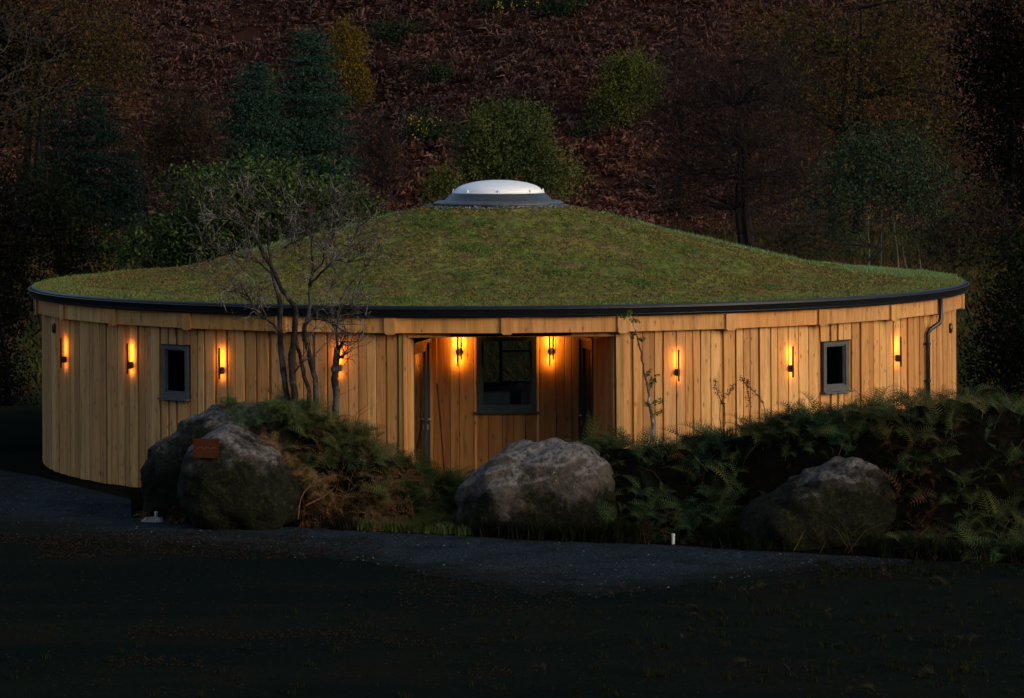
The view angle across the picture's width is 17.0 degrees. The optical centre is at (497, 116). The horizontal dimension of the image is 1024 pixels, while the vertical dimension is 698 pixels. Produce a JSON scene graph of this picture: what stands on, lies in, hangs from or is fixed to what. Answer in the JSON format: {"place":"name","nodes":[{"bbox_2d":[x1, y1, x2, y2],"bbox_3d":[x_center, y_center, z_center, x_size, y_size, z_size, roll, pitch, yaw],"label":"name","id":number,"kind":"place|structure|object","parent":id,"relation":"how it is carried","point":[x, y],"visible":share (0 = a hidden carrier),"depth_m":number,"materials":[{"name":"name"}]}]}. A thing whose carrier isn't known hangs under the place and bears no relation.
{"place":"outdoors","nodes":[
{"label":"outdoors","id":0,"kind":"place"},
{"bbox_2d":[0,470,909,598],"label":"gravel path","id":1,"kind":"structure","parent":0,"point":[37,523],"depth_m":46.01,"materials":[{"name":"grey gravel"}]},
{"bbox_2d":[141,511,162,521],"bbox_3d":[-4.976,5.776,49.598,0.376,0.148,0.265,0,0,0],"label":"ground light","id":2,"kind":"object","parent":1,"relation":"on","point":[153,519],"visible":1,"depth_m":49.53,"materials":[{"name":"white plastic"}]},
{"bbox_2d":[484,391,509,403],"bbox_3d":[-0.015,4.449,54.374,0.415,0.190,0.312,0,0,0],"label":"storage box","id":3,"kind":"object","parent":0,"point":[496,397],"visible":0.89,"depth_m":54.23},
{"bbox_2d":[0,0,1023,697],"bbox_3d":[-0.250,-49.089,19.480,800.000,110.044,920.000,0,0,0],"label":"ground","id":4,"kind":"structure","parent":0,"point":[206,606],"depth_m":39.95,"materials":[{"name":"brown soil"}]},
{"bbox_2d":[0,255,41,406],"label":"holly tree","id":5,"kind":"object","parent":4,"relation":"on","point":[9,383],"visible":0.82,"depth_m":69.96,"materials":[{"name":"green plant"}]},
{"bbox_2d":[0,159,61,349],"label":"broadleaf tree","id":6,"kind":"object","parent":4,"relation":"on","point":[6,252],"visible":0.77,"depth_m":83.84,"materials":[{"name":"green plant"}]},
{"bbox_2d":[0,0,69,188],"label":"oak tree","id":7,"kind":"object","parent":4,"relation":"on","point":[11,58],"visible":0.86,"depth_m":120.03,"materials":[{"name":"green plant"}]},
{"bbox_2d":[0,2,95,135],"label":"hanging branch","id":8,"kind":"object","parent":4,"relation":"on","point":[15,71],"visible":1,"depth_m":79.99,"materials":[{"name":"brown plant"}]},
{"bbox_2d":[0,135,132,291],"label":"broadleaf tree","id":9,"kind":"object","parent":4,"relation":"on","point":[79,244],"visible":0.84,"depth_m":99.71,"materials":[{"name":"green plant"}]},
{"bbox_2d":[0,0,170,232],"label":"oak tree","id":10,"kind":"object","parent":4,"relation":"on","point":[77,48],"visible":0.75,"depth_m":169.66,"materials":[{"name":"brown plant"}]},
{"bbox_2d":[15,84,168,242],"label":"pine tree","id":11,"kind":"object","parent":4,"relation":"on","point":[121,192],"visible":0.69,"depth_m":149.61,"materials":[{"name":"green plant"}]},
{"bbox_2d":[122,69,244,208],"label":"birch tree","id":12,"kind":"object","parent":4,"relation":"on","point":[182,128],"visible":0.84,"depth_m":159.57,"materials":[{"name":"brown plant"}]},
{"bbox_2d":[91,141,388,271],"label":"rhododendron","id":13,"kind":"object","parent":4,"relation":"on","point":[174,239],"visible":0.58,"depth_m":91.11,"materials":[{"name":"green plant"}]},
{"bbox_2d":[197,55,310,185],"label":"pine tree","id":14,"kind":"object","parent":4,"relation":"on","point":[253,131],"visible":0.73,"depth_m":173.42,"materials":[{"name":"green plant"}]},
{"bbox_2d":[265,25,374,191],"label":"pine tree","id":15,"kind":"object","parent":4,"relation":"on","point":[310,71],"visible":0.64,"depth_m":175.32,"materials":[{"name":"green plant"}]},
{"bbox_2d":[321,11,382,108],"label":"birch tree","id":16,"kind":"object","parent":4,"relation":"on","point":[347,45],"visible":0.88,"depth_m":203.73,"materials":[{"name":"yellow plant"}]},
{"bbox_2d":[333,90,423,214],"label":"rowan bush","id":17,"kind":"object","parent":4,"relation":"on","point":[380,157],"visible":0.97,"depth_m":139.84,"materials":[{"name":"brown plant"}]},
{"bbox_2d":[364,11,429,46],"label":"gorse bush","id":18,"kind":"object","parent":4,"relation":"on","point":[395,28],"visible":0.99,"depth_m":213.70,"materials":[{"name":"green plant"}]},
{"bbox_2d":[393,103,461,147],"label":"gorse bush","id":19,"kind":"object","parent":4,"relation":"on","point":[423,130],"visible":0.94,"depth_m":195.04,"materials":[{"name":"green plant"}]},
{"bbox_2d":[412,155,467,204],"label":"willow bush","id":20,"kind":"object","parent":4,"relation":"on","point":[441,187],"visible":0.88,"depth_m":147.87,"materials":[{"name":"green plant"}]},
{"bbox_2d":[410,51,469,88],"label":"gorse bush","id":21,"kind":"object","parent":4,"relation":"on","point":[434,76],"visible":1,"depth_m":204.72,"materials":[{"name":"green plant"}]},
{"bbox_2d":[28,180,969,487],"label":"round timber building","id":22,"kind":"structure","parent":4,"relation":"on","point":[508,260],"depth_m":53.81,"materials":[{"name":"wood"}]},
{"bbox_2d":[52,323,55,332],"bbox_3d":[-7.326,3.492,56.652,0.055,0.170,0.110,0,0,-21],"label":"wall vent","id":23,"kind":"object","parent":22,"relation":"attached to","point":[53,327],"depth_m":56.61,"materials":[{"name":"black metal"}]},
{"bbox_2d":[60,338,65,367],"bbox_3d":[-7.102,3.861,56.086,0.094,0.480,0.056,0,0,-25],"label":"wall lamp","id":24,"kind":"object","parent":22,"relation":"attached to","point":[62,359],"visible":1,"depth_m":56.06,"materials":[{"name":"black metal"}]},
{"bbox_2d":[126,343,132,373],"bbox_3d":[-5.815,3.817,54.170,0.094,0.480,0.056,0,0,-42],"label":"wall lamp","id":25,"kind":"object","parent":22,"relation":"attached to","point":[129,365],"visible":1,"depth_m":54.14,"materials":[{"name":"black metal"}]},
{"bbox_2d":[157,344,190,400],"bbox_3d":[-5.015,3.979,53.471,0.647,0.865,0.195,0,0,40],"label":"window","id":26,"kind":"structure","parent":22,"relation":"in","point":[175,358],"depth_m":53.50,"materials":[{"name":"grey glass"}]},
{"bbox_2d":[218,348,223,378],"bbox_3d":[-4.268,3.801,52.857,0.056,0.480,0.094,0,0,33],"label":"wall lamp","id":27,"kind":"object","parent":22,"relation":"attached to","point":[220,370],"visible":1,"depth_m":52.82,"materials":[{"name":"black metal"}]},
{"bbox_2d":[414,338,430,472],"bbox_3d":[-1.194,4.620,52.680,0.158,2.360,1.173,0,0,11],"label":"door","id":28,"kind":"structure","parent":22,"relation":"in","point":[422,412],"depth_m":52.97,"materials":[{"name":"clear glass"}]},
{"bbox_2d":[436,384,444,469],"bbox_3d":[-0.892,4.835,53.505,0.029,1.315,0.488,0,0,-14],"label":"leaning pole","id":29,"kind":"object","parent":22,"relation":"attached to","point":[440,426],"visible":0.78,"depth_m":53.48,"materials":[{"name":"brown wood"}]},
{"bbox_2d":[456,337,462,366],"bbox_3d":[-0.602,3.619,53.748,0.120,0.580,0.116,0,0,0],"label":"porch lamp","id":30,"kind":"object","parent":22,"relation":"attached to","point":[459,351],"visible":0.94,"depth_m":53.69,"materials":[{"name":"black metal"}]},
{"bbox_2d":[474,337,538,413],"bbox_3d":[0.137,4.047,53.820,1.013,1.208,0.180,0,0,0],"label":"porch window","id":31,"kind":"structure","parent":22,"relation":"in","point":[482,408],"depth_m":53.78,"materials":[{"name":"grey metal"}]},
{"bbox_2d":[499,341,529,382],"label":"rear window frame","id":32,"kind":"structure","parent":22,"relation":"in","point":[501,350],"depth_m":67.19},
{"bbox_2d":[548,337,554,365],"bbox_3d":[0.837,3.609,53.748,0.120,0.580,0.116,0,0,0],"label":"porch lamp","id":33,"kind":"object","parent":22,"relation":"attached to","point":[551,351],"visible":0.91,"depth_m":53.69,"materials":[{"name":"black metal"}]},
{"bbox_2d":[578,336,593,441],"bbox_3d":[1.398,4.607,53.396,0.158,2.360,0.817,0,0,-14],"label":"door","id":34,"kind":"structure","parent":22,"relation":"in","point":[585,344],"depth_m":53.62,"materials":[{"name":"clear glass"}]},
{"bbox_2d":[675,350,679,380],"bbox_3d":[2.724,3.773,52.069,0.056,0.480,0.094,0,0,-20],"label":"wall lamp","id":35,"kind":"object","parent":22,"relation":"attached to","point":[677,372],"visible":1,"depth_m":52.03,"materials":[{"name":"black metal"}]},
{"bbox_2d":[788,346,793,376],"bbox_3d":[4.531,3.783,53.009,0.056,0.480,0.094,0,0,-35],"label":"wall lamp","id":36,"kind":"object","parent":22,"relation":"attached to","point":[790,368],"visible":1,"depth_m":52.97,"materials":[{"name":"black metal"}]},
{"bbox_2d":[820,340,853,393],"bbox_3d":[5.266,3.908,53.654,0.644,0.818,0.195,0,0,-42],"label":"window","id":37,"kind":"structure","parent":22,"relation":"in","point":[834,355],"depth_m":53.68,"materials":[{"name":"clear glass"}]},
{"bbox_2d":[896,337,901,366],"bbox_3d":[6.403,3.753,54.845,0.094,0.480,0.056,0,0,36],"label":"wall lamp","id":38,"kind":"object","parent":22,"relation":"attached to","point":[898,358],"visible":1,"depth_m":54.82,"materials":[{"name":"black metal"}]},
{"bbox_2d":[949,323,952,332],"bbox_3d":[7.540,3.524,57.166,0.055,0.170,0.110,0,0,17],"label":"wall vent","id":39,"kind":"object","parent":22,"relation":"attached to","point":[950,328],"depth_m":57.13,"materials":[{"name":"black metal"}]},
{"bbox_2d":[477,0,538,11],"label":"gorse bush","id":40,"kind":"object","parent":4,"relation":"on","point":[500,5],"visible":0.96,"depth_m":214.40,"materials":[{"name":"green plant"}]},
{"bbox_2d":[0,0,1023,233],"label":"hillside bracken","id":41,"kind":"object","parent":4,"relation":"on","point":[523,57],"visible":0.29,"depth_m":206.65,"materials":[{"name":"brown plant"}]},
{"bbox_2d":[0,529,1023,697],"bbox_3d":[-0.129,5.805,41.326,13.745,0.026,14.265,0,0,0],"label":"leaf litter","id":42,"kind":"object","parent":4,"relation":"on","point":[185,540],"visible":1,"depth_m":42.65,"materials":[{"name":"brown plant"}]},
{"bbox_2d":[0,223,1023,396],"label":"rough grass","id":43,"kind":"structure","parent":4,"relation":"on","point":[492,354],"depth_m":126.05,"materials":[{"name":"green plant"}]},
{"bbox_2d":[436,83,598,203],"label":"willow tree","id":44,"kind":"object","parent":4,"relation":"on","point":[482,135],"visible":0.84,"depth_m":149.52,"materials":[{"name":"green plant"}]},
{"bbox_2d":[521,0,592,18],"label":"gorse bush","id":45,"kind":"object","parent":4,"relation":"on","point":[564,7],"visible":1,"depth_m":212.96,"materials":[{"name":"green plant"}]},
{"bbox_2d":[563,113,615,138],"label":"gorse bush","id":46,"kind":"object","parent":4,"relation":"on","point":[584,132],"visible":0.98,"depth_m":192.65,"materials":[{"name":"green plant"}]},
{"bbox_2d":[576,42,679,129],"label":"birch tree","id":47,"kind":"object","parent":4,"relation":"on","point":[623,78],"visible":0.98,"depth_m":194.03,"materials":[{"name":"green plant"}]},
{"bbox_2d":[646,179,716,229],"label":"hazel bush","id":48,"kind":"object","parent":4,"relation":"on","point":[682,211],"visible":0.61,"depth_m":129.91,"materials":[{"name":"brown plant"}]},
{"bbox_2d":[616,5,856,253],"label":"ash tree","id":49,"kind":"object","parent":4,"relation":"on","point":[739,143],"visible":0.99,"depth_m":124.69,"materials":[{"name":"brown plant"}]},
{"bbox_2d":[527,567,980,692],"bbox_3d":[3.221,5.754,39.233,4.614,0.291,9.078,0,0,9],"label":"stray bracken","id":50,"kind":"object","parent":4,"relation":"on","point":[881,569],"visible":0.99,"depth_m":37.68,"materials":[{"name":"brown plant"}]},
{"bbox_2d":[709,0,1002,239],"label":"oak tree","id":51,"kind":"object","parent":4,"relation":"on","point":[860,89],"visible":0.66,"depth_m":159.56,"materials":[{"name":"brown plant"}]},
{"bbox_2d":[735,151,1023,318],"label":"bush","id":52,"kind":"object","parent":4,"relation":"on","point":[954,228],"visible":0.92,"depth_m":95.89,"materials":[{"name":"green plant"}]},
{"bbox_2d":[782,104,980,268],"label":"birch tree","id":53,"kind":"object","parent":4,"relation":"on","point":[900,181],"visible":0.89,"depth_m":104.80,"materials":[{"name":"green plant"}]},
{"bbox_2d":[928,0,1023,267],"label":"broadleaf tree","id":54,"kind":"object","parent":4,"relation":"on","point":[1011,114],"visible":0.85,"depth_m":129.61,"materials":[{"name":"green plant"}]},
{"bbox_2d":[956,187,1023,369],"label":"holly tree","id":55,"kind":"object","parent":4,"relation":"on","point":[1015,285],"visible":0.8,"depth_m":77.83,"materials":[{"name":"green plant"}]},
{"bbox_2d":[956,298,1023,407],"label":"holly tree","id":56,"kind":"object","parent":4,"relation":"on","point":[1005,361],"visible":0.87,"depth_m":65.89,"materials":[{"name":"green plant"}]},
{"bbox_2d":[10,558,1023,697],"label":"foreground grass","id":57,"kind":"structure","parent":0,"point":[927,573],"depth_m":38.62,"materials":[{"name":"green plant"}]},
{"bbox_2d":[521,391,529,403],"bbox_3d":[0.475,4.449,54.374,0.203,0.191,0.312,0,0,0],"label":"storage box","id":58,"kind":"object","parent":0,"point":[525,397],"visible":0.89,"depth_m":54.23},
{"bbox_2d":[131,399,1023,560],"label":"earth bank","id":59,"kind":"structure","parent":0,"point":[765,469],"depth_m":46.73,"materials":[{"name":"green plant"}]},
{"bbox_2d":[140,401,297,514],"bbox_3d":[-3.991,5.207,50.407,2.482,2.040,1.812,0,0,0],"label":"boulder","id":60,"kind":"object","parent":59,"relation":"on","point":[160,469],"visible":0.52,"depth_m":49.88,"materials":[{"name":"stone"}]},
{"bbox_2d":[176,424,302,529],"bbox_3d":[-3.695,5.186,48.942,1.809,1.562,1.457,0,0,0],"label":"boulder","id":61,"kind":"object","parent":59,"relation":"on","point":[245,480],"visible":0.9,"depth_m":48.37,"materials":[{"name":"stone"}]},
{"bbox_2d":[193,438,218,458],"bbox_3d":[-4.104,4.668,48.296,0.360,0.270,0.032,2,-14,-3],"label":"sign plate","id":62,"kind":"object","parent":61,"relation":"attached to","point":[205,448],"visible":1,"depth_m":48.29,"materials":[{"name":"metal"}]},
{"bbox_2d":[213,388,331,427],"bbox_3d":[-3.261,4.240,49.880,1.849,0.595,1.413,0,0,0],"label":"fern thicket","id":63,"kind":"object","parent":59,"relation":"on","point":[270,405],"visible":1,"depth_m":49.68,"materials":[{"name":"green plant"}]},
{"bbox_2d":[134,415,458,531],"bbox_3d":[-2.791,5.155,49.574,5.056,1.792,2.197,0,0,20],"label":"dead bracken","id":64,"kind":"object","parent":59,"relation":"on","point":[318,506],"visible":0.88,"depth_m":49.18,"materials":[{"name":"brown plant"}]},
{"bbox_2d":[250,431,343,512],"bbox_3d":[-2.904,5.072,49.079,1.533,1.174,1.081,0,0,0],"label":"dead bracken","id":65,"kind":"object","parent":59,"relation":"on","point":[310,477],"visible":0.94,"depth_m":48.97,"materials":[{"name":"brown plant"}]},
{"bbox_2d":[181,151,413,419],"bbox_3d":[-2.950,2.475,50.104,3.429,3.941,2.047,0,0,0],"label":"bare tree","id":66,"kind":"object","parent":59,"relation":"on","point":[294,341],"visible":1,"depth_m":50.19,"materials":[{"name":"brown plant"}]},
{"bbox_2d":[297,475,335,518],"bbox_3d":[-2.532,5.360,48.399,0.595,0.628,0.030,0,0,0],"label":"bramble stem","id":67,"kind":"object","parent":59,"relation":"on","point":[305,491],"visible":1,"depth_m":48.39,"materials":[{"name":"brown plant"}]},
{"bbox_2d":[306,485,335,505],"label":"bramble stem","id":68,"kind":"object","parent":59,"relation":"on","point":[319,498],"visible":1,"depth_m":48.29,"materials":[{"name":"brown plant"}]},
{"bbox_2d":[259,385,434,510],"bbox_3d":[-2.585,4.778,50.290,4.200,1.625,2.035,0,0,35],"label":"fern thicket","id":69,"kind":"object","parent":59,"relation":"on","point":[360,431],"visible":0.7,"depth_m":49.77,"materials":[{"name":"green plant"}]},
{"bbox_2d":[269,377,437,524],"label":"dry stalks","id":70,"kind":"object","parent":59,"relation":"on","point":[364,472],"visible":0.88,"depth_m":49.28,"materials":[{"name":"plant"}]},
{"bbox_2d":[355,511,474,535],"bbox_3d":[-1.158,5.644,48.159,1.822,0.348,1.226,0,0,0],"label":"grass edge","id":71,"kind":"object","parent":59,"relation":"on","point":[396,526],"depth_m":48.09,"materials":[{"name":"green plant"}]},
{"bbox_2d":[386,428,639,533],"bbox_3d":[0.334,5.205,49.178,3.941,1.537,3.058,0,0,0],"label":"fern thicket","id":72,"kind":"object","parent":59,"relation":"on","point":[433,476],"visible":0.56,"depth_m":48.91,"materials":[{"name":"green plant"}]},
{"bbox_2d":[453,437,615,534],"bbox_3d":[0.575,5.333,48.358,2.404,1.615,1.822,0,0,0],"label":"boulder","id":73,"kind":"object","parent":59,"relation":"on","point":[555,479],"visible":0.73,"depth_m":47.62,"materials":[{"name":"grey stone"}]},
{"bbox_2d":[142,502,1023,561],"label":"grass edge","id":74,"kind":"object","parent":59,"relation":"on","point":[730,535],"depth_m":46.73,"materials":[{"name":"green plant"}]},
{"bbox_2d":[586,409,603,437],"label":"upright fern","id":75,"kind":"object","parent":59,"relation":"on","point":[590,422],"visible":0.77,"depth_m":50.66,"materials":[{"name":"green plant"}]},
{"bbox_2d":[617,309,666,441],"bbox_3d":[2.086,3.762,49.900,0.731,1.936,0.129,0,0,0],"label":"sapling","id":76,"kind":"object","parent":59,"relation":"on","point":[649,384],"visible":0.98,"depth_m":49.89,"materials":[{"name":"green plant"}]},
{"bbox_2d":[272,383,1023,562],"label":"fern thicket","id":77,"kind":"object","parent":59,"relation":"on","point":[769,424],"visible":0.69,"depth_m":46.94,"materials":[{"name":"green plant"}]},
{"bbox_2d":[671,533,674,543],"bbox_3d":[2.377,5.734,46.568,0.051,0.156,0.052,0,0,0],"label":"marker peg","id":78,"kind":"object","parent":59,"relation":"on","point":[673,538],"visible":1,"depth_m":46.55,"materials":[{"name":"white plastic"}]},
{"bbox_2d":[713,378,725,430],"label":"dead stalk","id":79,"kind":"object","parent":59,"relation":"on","point":[722,401],"visible":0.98,"depth_m":50.30,"materials":[{"name":"brown plant"}]},
{"bbox_2d":[719,383,735,427],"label":"dead stalk","id":80,"kind":"object","parent":59,"relation":"on","point":[732,386],"visible":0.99,"depth_m":50.30,"materials":[{"name":"brown plant"}]},
{"bbox_2d":[746,379,751,418],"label":"dead stalk","id":81,"kind":"object","parent":59,"relation":"on","point":[747,381],"visible":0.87,"depth_m":50.30,"materials":[{"name":"brown plant"}]},
{"bbox_2d":[739,375,765,412],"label":"dead stalk","id":82,"kind":"object","parent":59,"relation":"on","point":[762,401],"visible":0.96,"depth_m":50.30,"materials":[{"name":"brown plant"}]},
{"bbox_2d":[736,456,896,550],"bbox_3d":[4.342,5.436,46.486,2.344,1.700,1.582,0,0,0],"label":"boulder","id":83,"kind":"object","parent":59,"relation":"on","point":[850,493],"visible":0.77,"depth_m":45.85,"materials":[{"name":"stone"}]},
{"bbox_2d":[628,380,1023,552],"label":"dry stalks","id":84,"kind":"object","parent":59,"relation":"on","point":[838,455],"visible":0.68,"depth_m":46.37,"materials":[{"name":"plant"}]},
{"bbox_2d":[667,384,988,479],"bbox_3d":[5.542,4.372,48.607,6.530,1.384,3.880,0,0,-35],"label":"dead bracken","id":85,"kind":"object","parent":59,"relation":"on","point":[748,432],"visible":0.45,"depth_m":47.24,"materials":[{"name":"brown plant"}]},
{"bbox_2d":[641,400,1023,561],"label":"dead bracken","id":86,"kind":"object","parent":59,"relation":"on","point":[895,479],"visible":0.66,"depth_m":46.10,"materials":[{"name":"brown plant"}]}
]}

